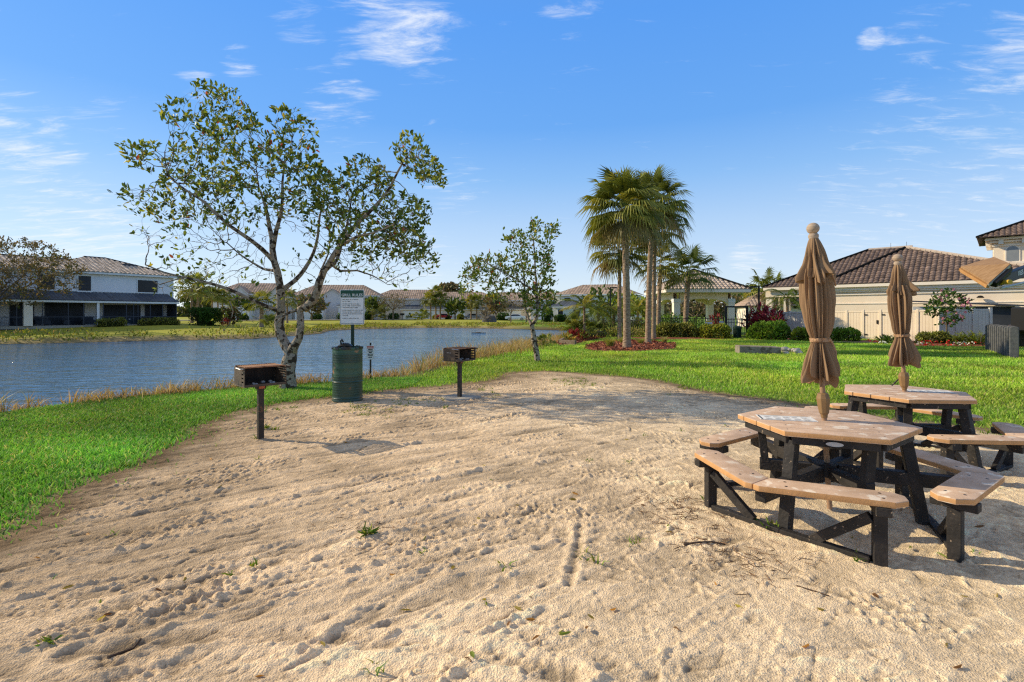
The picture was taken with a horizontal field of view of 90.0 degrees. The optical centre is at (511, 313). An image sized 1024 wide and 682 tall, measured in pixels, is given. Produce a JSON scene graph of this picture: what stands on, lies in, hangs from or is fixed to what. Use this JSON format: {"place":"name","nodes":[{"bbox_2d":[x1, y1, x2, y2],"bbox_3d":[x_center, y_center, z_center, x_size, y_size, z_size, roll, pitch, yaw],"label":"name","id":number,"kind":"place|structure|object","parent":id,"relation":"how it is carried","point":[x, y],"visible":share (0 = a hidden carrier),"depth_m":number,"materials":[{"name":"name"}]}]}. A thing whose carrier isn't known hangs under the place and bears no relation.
{"place":"outdoors","nodes":[
{"label":"outdoors","id":0,"kind":"place"},
{"bbox_2d":[0,328,566,410],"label":"lake water","id":1,"kind":"structure","parent":0,"point":[52,371],"depth_m":25.14,"materials":[{"name":"blue liquid"}]},
{"bbox_2d":[0,315,1023,537],"bbox_3d":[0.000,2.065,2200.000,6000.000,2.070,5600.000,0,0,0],"label":"ground","id":2,"kind":"structure","parent":0,"point":[158,332],"depth_m":41.89,"materials":[{"name":"plant"}]},
{"bbox_2d":[0,235,88,308],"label":"round tree","id":3,"kind":"object","parent":2,"relation":"on","point":[27,266],"visible":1,"depth_m":44.68,"materials":[{"name":"green plant"}]},
{"bbox_2d":[0,254,178,329],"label":"townhouse","id":4,"kind":"structure","parent":2,"relation":"on","point":[112,288],"depth_m":53.43,"materials":[{"name":"white paint"}]},
{"bbox_2d":[76,274,92,291],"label":"window","id":5,"kind":"structure","parent":4,"relation":"in","point":[88,279],"depth_m":53.07,"materials":[{"name":"black glass"}]},
{"bbox_2d":[137,279,158,293],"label":"window","id":6,"kind":"structure","parent":4,"relation":"in","point":[143,285],"depth_m":57.71,"materials":[{"name":"black glass"}]},
{"bbox_2d":[94,317,127,326],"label":"hedge","id":7,"kind":"object","parent":2,"relation":"on","point":[105,322],"visible":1,"depth_m":51.68,"materials":[{"name":"green plant"}]},
{"bbox_2d":[137,316,180,325],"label":"hedge","id":8,"kind":"object","parent":2,"relation":"on","point":[164,321],"visible":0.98,"depth_m":55.31,"materials":[{"name":"green plant"}]},
{"bbox_2d":[174,274,211,322],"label":"cabbage palm","id":9,"kind":"object","parent":2,"relation":"on","point":[182,291],"visible":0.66,"depth_m":65.64,"materials":[{"name":"green plant"}]},
{"bbox_2d":[176,285,215,310],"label":"round tree","id":10,"kind":"object","parent":2,"relation":"on","point":[186,303],"visible":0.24,"depth_m":126.48,"materials":[{"name":"green plant"}]},
{"bbox_2d":[178,271,216,321],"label":"cabbage palm","id":11,"kind":"object","parent":2,"relation":"on","point":[209,289],"visible":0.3,"depth_m":69.87,"materials":[{"name":"green plant"}]},
{"bbox_2d":[188,307,222,325],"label":"hedge","id":12,"kind":"object","parent":2,"relation":"on","point":[201,318],"visible":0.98,"depth_m":59.15,"materials":[{"name":"green plant"}]},
{"bbox_2d":[0,376,420,578],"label":"lawn grass","id":13,"kind":"structure","parent":2,"relation":"on","point":[158,409],"depth_m":6.85,"materials":[{"name":"green plant"}]},
{"bbox_2d":[201,285,225,312],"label":"cabbage palm","id":14,"kind":"object","parent":2,"relation":"on","point":[217,297],"visible":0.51,"depth_m":91.72,"materials":[{"name":"green plant"}]},
{"bbox_2d":[217,305,242,325],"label":"shrub","id":15,"kind":"object","parent":2,"relation":"on","point":[235,315],"visible":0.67,"depth_m":62.19,"materials":[{"name":"green plant"}]},
{"bbox_2d":[225,295,254,317],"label":"round tree","id":16,"kind":"object","parent":2,"relation":"on","point":[242,303],"visible":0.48,"depth_m":103.60,"materials":[{"name":"green plant"}]},
{"bbox_2d":[213,283,292,319],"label":"townhouse","id":17,"kind":"structure","parent":2,"relation":"on","point":[243,288],"depth_m":124.01,"materials":[{"name":"grey paint"}]},
{"bbox_2d":[242,288,275,326],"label":"cabbage palm","id":18,"kind":"object","parent":2,"relation":"on","point":[266,295],"visible":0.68,"depth_m":61.74,"materials":[{"name":"green plant"}]},
{"bbox_2d":[257,310,275,328],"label":"palmetto clump","id":19,"kind":"object","parent":2,"relation":"on","point":[270,318],"visible":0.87,"depth_m":57.51,"materials":[{"name":"green plant"}]},
{"bbox_2d":[107,78,448,389],"bbox_3d":[-4.593,-1.532,10.805,6.464,6.488,2.613,0,0,0],"label":"shore tree","id":20,"kind":"object","parent":2,"relation":"on","point":[288,348],"visible":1,"depth_m":10.54,"materials":[{"name":"green plant"}]},
{"bbox_2d":[0,331,570,412],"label":"shore reeds","id":21,"kind":"object","parent":2,"relation":"on","point":[501,349],"visible":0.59,"depth_m":12.07,"materials":[{"name":"brown plant"}]},
{"bbox_2d":[270,287,302,322],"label":"cabbage palm","id":22,"kind":"object","parent":2,"relation":"on","point":[294,301],"visible":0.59,"depth_m":77.87,"materials":[{"name":"green plant"}]},
{"bbox_2d":[296,293,330,320],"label":"round tree","id":23,"kind":"object","parent":2,"relation":"on","point":[318,304],"visible":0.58,"depth_m":109.37,"materials":[{"name":"green plant"}]},
{"bbox_2d":[0,321,632,341],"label":"bank growth","id":24,"kind":"object","parent":2,"relation":"on","point":[289,328],"visible":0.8,"depth_m":47.60,"materials":[{"name":"green plant"}]},
{"bbox_2d":[293,285,385,319],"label":"townhouse","id":25,"kind":"structure","parent":2,"relation":"on","point":[332,310],"depth_m":126.38,"materials":[{"name":"grey paint"}]},
{"bbox_2d":[340,290,363,344],"bbox_3d":[-3.051,0.600,9.794,0.470,2.120,0.059,0,0,2],"label":"rules sign","id":26,"kind":"object","parent":2,"relation":"on","point":[352,307],"visible":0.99,"depth_m":9.77,"materials":[{"name":"white metal"}]},
{"bbox_2d":[366,343,373,377],"bbox_3d":[-3.406,1.200,12.318,0.185,1.000,0.034,0,0,-3],"label":"warning sign","id":27,"kind":"object","parent":2,"relation":"on","point":[370,352],"visible":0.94,"depth_m":12.30,"materials":[{"name":"white metal"}]},
{"bbox_2d":[364,295,386,319],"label":"round tree","id":28,"kind":"object","parent":2,"relation":"on","point":[370,300],"visible":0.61,"depth_m":118.99,"materials":[{"name":"green plant"}]},
{"bbox_2d":[368,305,390,319],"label":"palmetto clump","id":29,"kind":"object","parent":2,"relation":"on","point":[381,309],"visible":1,"depth_m":91.60,"materials":[{"name":"green plant"}]},
{"bbox_2d":[376,293,412,319],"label":"round tree","id":30,"kind":"object","parent":2,"relation":"on","point":[398,302],"visible":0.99,"depth_m":117.49,"materials":[{"name":"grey plant"}]},
{"bbox_2d":[381,290,455,318],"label":"townhouse","id":31,"kind":"structure","parent":2,"relation":"on","point":[415,297],"depth_m":150.52,"materials":[{"name":"beige paint"}]},
{"bbox_2d":[411,308,430,319],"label":"palmetto clump","id":32,"kind":"object","parent":2,"relation":"on","point":[425,314],"visible":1,"depth_m":95.53,"materials":[{"name":"green plant"}]},
{"bbox_2d":[419,290,441,319],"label":"cabbage palm","id":33,"kind":"object","parent":2,"relation":"on","point":[428,295],"visible":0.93,"depth_m":126.90,"materials":[{"name":"green plant"}]},
{"bbox_2d":[429,284,447,319],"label":"cabbage palm","id":34,"kind":"object","parent":2,"relation":"on","point":[434,288],"visible":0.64,"depth_m":129.24,"materials":[{"name":"green plant"}]},
{"bbox_2d":[431,289,448,319],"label":"cabbage palm","id":35,"kind":"object","parent":2,"relation":"on","point":[443,301],"visible":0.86,"depth_m":128.06,"materials":[{"name":"green plant"}]},
{"bbox_2d":[443,296,466,319],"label":"round tree","id":36,"kind":"object","parent":2,"relation":"on","point":[456,305],"visible":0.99,"depth_m":125.10,"materials":[{"name":"green plant"}]},
{"bbox_2d":[177,302,735,316],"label":"woodland","id":37,"kind":"object","parent":2,"relation":"on","point":[182,312],"visible":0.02,"depth_m":236.60,"materials":[{"name":"green plant"}]},
{"bbox_2d":[446,292,486,318],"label":"townhouse","id":38,"kind":"structure","parent":2,"relation":"on","point":[456,295],"depth_m":149.75,"materials":[{"name":"beige paint"}]},
{"bbox_2d":[466,293,486,319],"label":"cabbage palm","id":39,"kind":"object","parent":2,"relation":"on","point":[478,297],"visible":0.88,"depth_m":130.08,"materials":[{"name":"green plant"}]},
{"bbox_2d":[481,293,509,318],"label":"round tree","id":40,"kind":"object","parent":2,"relation":"on","point":[488,301],"visible":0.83,"depth_m":122.87,"materials":[{"name":"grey plant"}]},
{"bbox_2d":[479,292,533,316],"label":"townhouse","id":41,"kind":"structure","parent":2,"relation":"on","point":[519,312],"depth_m":149.66,"materials":[{"name":"beige paint"}]},
{"bbox_2d":[457,215,562,361],"bbox_3d":[-0.066,-0.789,17.219,3.626,4.923,2.039,0,0,0],"label":"shore tree","id":42,"kind":"object","parent":2,"relation":"on","point":[527,300],"visible":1,"depth_m":17.05,"materials":[{"name":"green plant"}]},
{"bbox_2d":[0,371,1023,681],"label":"sand pit","id":43,"kind":"object","parent":2,"relation":"on","point":[300,591],"visible":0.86,"depth_m":3.25,"materials":[{"name":"beige sand"}]},
{"bbox_2d":[234,363,290,439],"bbox_3d":[-3.180,1.132,6.481,0.620,0.968,0.395,0,0,-45],"label":"charcoal grill","id":44,"kind":"object","parent":43,"relation":"on","point":[260,377],"visible":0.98,"depth_m":6.48,"materials":[{"name":"black metal"}]},
{"bbox_2d":[331,339,362,402],"bbox_3d":[-3.022,1.024,9.411,0.562,1.133,0.556,0,0,-20],"label":"trash barrel","id":45,"kind":"object","parent":43,"relation":"on","point":[347,372],"visible":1,"depth_m":9.19,"materials":[{"name":"green paint"}]},
{"bbox_2d":[357,521,379,537],"bbox_3d":[-1.025,1.535,3.638,0.142,0.069,0.168,0,0,19],"label":"weed","id":46,"kind":"object","parent":43,"relation":"on","point":[370,530],"visible":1,"depth_m":3.65,"materials":[{"name":"green plant"}]},
{"bbox_2d":[443,346,477,396],"bbox_3d":[-0.975,1.115,9.596,0.395,0.968,0.620,0,0,32],"label":"charcoal grill","id":47,"kind":"object","parent":43,"relation":"on","point":[459,355],"visible":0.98,"depth_m":9.57,"materials":[{"name":"black metal"}]},
{"bbox_2d":[441,394,480,400],"bbox_3d":[-0.961,1.617,9.596,0.760,0.125,0.616,0,0,0],"label":"concrete pad","id":48,"kind":"object","parent":43,"relation":"on","point":[453,397],"visible":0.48,"depth_m":9.49,"materials":[{"name":"grey concrete"}]},
{"bbox_2d":[35,424,997,676],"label":"leaf litter","id":49,"kind":"object","parent":43,"relation":"on","point":[472,653],"visible":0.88,"depth_m":2.74,"materials":[{"name":"brown plant"}]},
{"bbox_2d":[103,374,1001,675],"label":"sand weeds","id":50,"kind":"object","parent":43,"relation":"on","point":[447,406],"visible":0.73,"depth_m":6.82,"materials":[{"name":"green plant"}]},
{"bbox_2d":[312,490,857,596],"bbox_3d":[0.261,1.583,3.737,3.543,0.155,1.772,0,0,0],"label":"dead straw","id":51,"kind":"object","parent":43,"relation":"on","point":[682,516],"visible":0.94,"depth_m":3.54,"materials":[{"name":"beige plant"}]},
{"bbox_2d":[695,406,1004,566],"bbox_3d":[2.468,1.269,4.092,2.066,0.821,1.970,0,0,-36],"label":"picnic table","id":52,"kind":"object","parent":43,"relation":"on","point":[793,469],"visible":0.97,"depth_m":3.77,"materials":[{"name":"beige wood"}]},
{"bbox_2d":[756,414,817,421],"bbox_3d":[2.250,0.857,4.205,0.420,0.003,0.200,0,0,14],"label":"notice sheet","id":53,"kind":"object","parent":52,"relation":"on","point":[786,418],"visible":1,"depth_m":4.18,"materials":[{"name":"paper"}]},
{"bbox_2d":[795,223,839,508],"bbox_3d":[2.495,0.423,4.129,0.309,2.311,0.304,-5,1,-40],"label":"patio umbrella","id":54,"kind":"object","parent":52,"relation":"in","point":[815,278],"visible":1,"depth_m":4.07,"materials":[{"name":"tan canvas"},{"name":"light brown wood"}]},
{"bbox_2d":[805,384,1023,474],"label":"picnic table","id":55,"kind":"object","parent":43,"relation":"on","point":[947,439],"visible":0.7,"depth_m":5.25,"materials":[{"name":"beige wood"}]},
{"bbox_2d":[886,254,921,391],"bbox_3d":[4.296,0.444,5.627,0.312,2.203,0.333,0,0,41],"label":"patio umbrella","id":56,"kind":"object","parent":55,"relation":"in","point":[901,291],"visible":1,"depth_m":5.60,"materials":[{"name":"beige fabric"}]},
{"bbox_2d":[907,389,953,392],"bbox_3d":[4.610,0.857,5.680,0.440,0.003,0.200,0,0,18],"label":"notice sheet","id":57,"kind":"object","parent":55,"relation":"on","point":[934,391],"visible":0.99,"depth_m":5.64,"materials":[{"name":"paper"}]},
{"bbox_2d":[527,292,554,319],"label":"townhouse","id":58,"kind":"structure","parent":2,"relation":"on","point":[531,317],"depth_m":138.99,"materials":[{"name":"beige paint"}]},
{"bbox_2d":[536,331,556,345],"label":"palmetto clump","id":59,"kind":"object","parent":2,"relation":"on","point":[545,337],"visible":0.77,"depth_m":24.89,"materials":[{"name":"green plant"}]},
{"bbox_2d":[577,301,616,330],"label":"feather palm","id":60,"kind":"object","parent":2,"relation":"on","point":[598,317],"visible":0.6,"depth_m":37.62,"materials":[{"name":"green plant"}]},
{"bbox_2d":[551,284,644,321],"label":"townhouse","id":61,"kind":"structure","parent":2,"relation":"on","point":[581,290],"depth_m":102.62,"materials":[{"name":"beige paint"}]},
{"bbox_2d":[578,284,622,320],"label":"round tree","id":62,"kind":"object","parent":2,"relation":"on","point":[595,291],"visible":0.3,"depth_m":73.45,"materials":[{"name":"green plant"}]},
{"bbox_2d":[591,301,633,325],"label":"feather palm","id":63,"kind":"object","parent":2,"relation":"on","point":[612,315],"visible":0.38,"depth_m":39.18,"materials":[{"name":"green plant"}]},
{"bbox_2d":[557,336,675,351],"bbox_3d":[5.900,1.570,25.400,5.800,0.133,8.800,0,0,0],"label":"mulch bed","id":64,"kind":"object","parent":2,"relation":"on","point":[633,349],"visible":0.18,"depth_m":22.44,"materials":[{"name":"brown wood"}]},
{"bbox_2d":[586,237,654,338],"bbox_3d":[6.463,-2.004,30.472,4.479,7.449,4.070,0,0,0],"label":"cabbage palm","id":65,"kind":"object","parent":64,"relation":"on","point":[608,265],"visible":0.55,"depth_m":30.30,"materials":[{"name":"green plant"}]},
{"bbox_2d":[575,165,673,347],"bbox_3d":[5.060,-2.507,22.909,4.478,8.470,4.497,0,0,0],"label":"cabbage palm","id":66,"kind":"object","parent":64,"relation":"on","point":[612,226],"visible":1,"depth_m":22.31,"materials":[{"name":"green plant"}]},
{"bbox_2d":[616,164,695,342],"bbox_3d":[7.385,-3.051,26.619,4.314,9.566,4.570,0,0,28],"label":"cabbage palm","id":67,"kind":"object","parent":64,"relation":"on","point":[671,213],"visible":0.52,"depth_m":25.91,"materials":[{"name":"green plant"}]},
{"bbox_2d":[602,291,645,315],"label":"round tree","id":68,"kind":"object","parent":2,"relation":"on","point":[632,297],"visible":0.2,"depth_m":69.17,"materials":[{"name":"green plant"}]},
{"bbox_2d":[622,299,651,330],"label":"feather palm","id":69,"kind":"object","parent":2,"relation":"on","point":[640,305],"visible":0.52,"depth_m":40.71,"materials":[{"name":"green plant"}]},
{"bbox_2d":[631,240,693,324],"bbox_3d":[10.198,-1.935,34.971,4.494,7.357,4.582,0,0,0],"label":"cabbage palm","id":70,"kind":"object","parent":2,"relation":"on","point":[661,272],"visible":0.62,"depth_m":34.33,"materials":[{"name":"green plant"}]},
{"bbox_2d":[651,296,692,322],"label":"round tree","id":71,"kind":"object","parent":2,"relation":"on","point":[670,305],"visible":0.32,"depth_m":60.94,"materials":[{"name":"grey plant"}]},
{"bbox_2d":[632,337,719,339],"bbox_3d":[10.800,1.548,32.300,7.000,0.112,4.000,0,0,0],"label":"mulch bed","id":72,"kind":"object","parent":2,"relation":"on","point":[660,338],"visible":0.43,"depth_m":31.64,"materials":[{"name":"brown wood"}]},
{"bbox_2d":[629,199,690,338],"bbox_3d":[8.832,-2.735,31.457,4.227,8.903,4.654,0,0,38],"label":"cabbage palm","id":73,"kind":"object","parent":72,"relation":"on","point":[674,246],"visible":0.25,"depth_m":31.38,"materials":[{"name":"green plant"}]},
{"bbox_2d":[656,321,698,337],"bbox_3d":[10.604,1.096,33.169,2.998,1.259,1.725,0,0,12],"label":"hedge","id":74,"kind":"object","parent":2,"relation":"on","point":[665,329],"visible":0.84,"depth_m":32.78,"materials":[{"name":"green plant"}]},
{"bbox_2d":[661,244,719,327],"bbox_3d":[12.374,-1.670,35.623,4.367,6.820,4.684,0,0,20],"label":"cabbage palm","id":75,"kind":"object","parent":2,"relation":"on","point":[694,254],"visible":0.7,"depth_m":35.43,"materials":[{"name":"green plant"}]},
{"bbox_2d":[666,299,719,323],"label":"round tree","id":76,"kind":"object","parent":2,"relation":"on","point":[699,304],"visible":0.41,"depth_m":65.60,"materials":[{"name":"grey plant"}]},
{"bbox_2d":[666,317,723,335],"bbox_3d":[12.088,0.937,35.150,4.613,1.480,0.060,0,0,30],"label":"picket fence","id":77,"kind":"object","parent":2,"relation":"on","point":[688,318],"visible":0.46,"depth_m":34.99,"materials":[{"name":"black metal"}]},
{"bbox_2d":[644,268,750,333],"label":"pavilion","id":78,"kind":"structure","parent":2,"relation":"on","point":[726,288],"depth_m":39.96,"materials":[{"name":"white paint"}]},
{"bbox_2d":[698,323,732,338],"bbox_3d":[12.811,1.142,32.353,2.107,1.204,1.576,0,0,19],"label":"hedge","id":79,"kind":"object","parent":2,"relation":"on","point":[706,330],"visible":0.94,"depth_m":31.99,"materials":[{"name":"green plant"}]},
{"bbox_2d":[694,294,747,322],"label":"round tree","id":80,"kind":"object","parent":2,"relation":"on","point":[723,304],"visible":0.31,"depth_m":69.55,"materials":[{"name":"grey plant"}]},
{"bbox_2d":[725,306,747,336],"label":"iron gate","id":81,"kind":"structure","parent":2,"relation":"on","point":[736,319],"depth_m":33.34,"materials":[{"name":"black metal"}]},
{"bbox_2d":[735,345,780,353],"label":"concrete block","id":82,"kind":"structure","parent":2,"relation":"on","point":[755,349],"depth_m":20.07,"materials":[{"name":"grey concrete"}]},
{"bbox_2d":[742,267,780,300],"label":"cabbage palm","id":83,"kind":"object","parent":2,"relation":"on","point":[755,279],"visible":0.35,"depth_m":61.90,"materials":[{"name":"green plant"}]},
{"bbox_2d":[735,292,801,326],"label":"pump house","id":84,"kind":"structure","parent":2,"relation":"on","point":[748,301],"depth_m":60.87,"materials":[{"name":"white paint"}]},
{"bbox_2d":[745,319,792,339],"bbox_3d":[15.311,1.016,30.576,1.631,1.396,2.637,0,0,-31],"label":"hedge","id":85,"kind":"object","parent":2,"relation":"on","point":[772,330],"visible":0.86,"depth_m":30.19,"materials":[{"name":"green plant"}]},
{"bbox_2d":[752,271,795,307],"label":"cabbage palm","id":86,"kind":"object","parent":2,"relation":"on","point":[765,280],"visible":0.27,"depth_m":59.86,"materials":[{"name":"green plant"}]},
{"bbox_2d":[767,306,787,322],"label":"ti plant","id":87,"kind":"object","parent":2,"relation":"on","point":[781,315],"visible":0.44,"depth_m":31.68,"materials":[{"name":"red plant"}]},
{"bbox_2d":[761,288,800,312],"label":"feather palm","id":88,"kind":"object","parent":2,"relation":"on","point":[787,299],"visible":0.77,"depth_m":36.41,"materials":[{"name":"green plant"}]},
{"bbox_2d":[776,311,804,336],"bbox_3d":[17.928,0.719,33.000,0.130,1.818,1.910,0,0,-26],"label":"vinyl fence","id":89,"kind":"object","parent":2,"relation":"on","point":[794,320],"visible":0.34,"depth_m":32.75,"materials":[{"name":"white plastic"}]},
{"bbox_2d":[790,326,809,340],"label":"hedge","id":90,"kind":"object","parent":2,"relation":"on","point":[800,333],"visible":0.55,"depth_m":28.94,"materials":[{"name":"green plant"}]},
{"bbox_2d":[830,326,861,341],"bbox_3d":[18.756,1.186,28.885,1.636,1.001,1.465,0,0,33],"label":"hedge","id":91,"kind":"object","parent":2,"relation":"on","point":[838,333],"visible":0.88,"depth_m":28.60,"materials":[{"name":"green plant"}]},
{"bbox_2d":[833,309,937,340],"bbox_3d":[21.917,0.673,30.447,0.140,1.886,5.490,0,0,-37],"label":"vinyl fence","id":92,"kind":"object","parent":2,"relation":"on","point":[869,324],"visible":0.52,"depth_m":30.56,"materials":[{"name":"white plastic"}]},
{"bbox_2d":[762,220,1023,316],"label":"clubhouse","id":93,"kind":"structure","parent":2,"relation":"on","point":[863,278],"depth_m":35.73,"materials":[{"name":"beige paint"}]},
{"bbox_2d":[912,341,984,345],"bbox_3d":[21.900,1.560,27.200,7.000,0.118,6.400,0,0,0],"label":"mulch bed","id":94,"kind":"object","parent":2,"relation":"on","point":[935,343],"visible":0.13,"depth_m":25.37,"materials":[{"name":"brown wood"}]},
{"bbox_2d":[913,330,953,343],"bbox_3d":[21.725,1.286,26.373,1.593,0.898,1.226,0,0,24],"label":"hedge","id":95,"kind":"object","parent":94,"relation":"on","point":[923,336],"visible":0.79,"depth_m":26.17,"materials":[{"name":"green plant"}]},
{"bbox_2d":[923,287,975,334],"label":"hibiscus tree","id":96,"kind":"object","parent":94,"relation":"on","point":[951,302],"visible":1,"depth_m":26.62,"materials":[{"name":"green plant"}]},
{"bbox_2d":[938,308,992,340],"bbox_3d":[24.723,0.653,27.950,2.505,1.965,0.130,0,0,12],"label":"vinyl fence","id":97,"kind":"object","parent":2,"relation":"on","point":[976,321],"visible":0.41,"depth_m":27.88,"materials":[{"name":"white plastic"}]},
{"bbox_2d":[912,301,1023,325],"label":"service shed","id":98,"kind":"structure","parent":2,"relation":"on","point":[1001,315],"depth_m":29.70,"materials":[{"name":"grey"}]},
{"bbox_2d":[959,257,1023,346],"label":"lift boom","id":99,"kind":"object","parent":2,"relation":"on","point":[992,272],"visible":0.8,"depth_m":19.84,"materials":[{"name":"brown wood"}]},
{"bbox_2d":[985,324,1018,357],"bbox_3d":[19.175,1.038,20.100,0.250,1.217,5.111,0,0,35],"label":"slatted fence","id":100,"kind":"object","parent":2,"relation":"on","point":[1002,340],"visible":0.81,"depth_m":19.22,"materials":[{"name":"grey plastic"}]},
{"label":"mulch bed","id":101,"kind":"structure","parent":2,"relation":"on","visible":0},
{"bbox_2d":[558,311,599,337],"bbox_3d":[4.137,0.696,31.582,2.672,1.804,2.805,0,0,0],"label":"palmetto clump","id":102,"kind":"object","parent":101,"relation":"on","point":[574,323],"visible":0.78,"depth_m":31.22,"materials":[{"name":"green plant"}]},
{"bbox_2d":[560,295,612,338],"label":"feather palm","id":103,"kind":"object","parent":101,"relation":"on","point":[584,304],"visible":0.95,"depth_m":30.79,"materials":[{"name":"green plant"}]},
{"bbox_2d":[580,315,608,335],"bbox_3d":[4.966,0.844,33.586,2.526,1.602,1.903,0,0,34],"label":"palmetto clump","id":104,"kind":"object","parent":101,"relation":"on","point":[593,324],"visible":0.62,"depth_m":33.25,"materials":[{"name":"green plant"}]},
{"bbox_2d":[0,0,1023,307],"label":"sky","id":105,"kind":"structure","parent":0,"point":[872,123],"materials":[{"name":"blue"}]},
{"bbox_2d":[366,335,1023,429],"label":"lawn grass","id":106,"kind":"structure","parent":0,"point":[978,361],"depth_m":14.67,"materials":[{"name":"green plant"}]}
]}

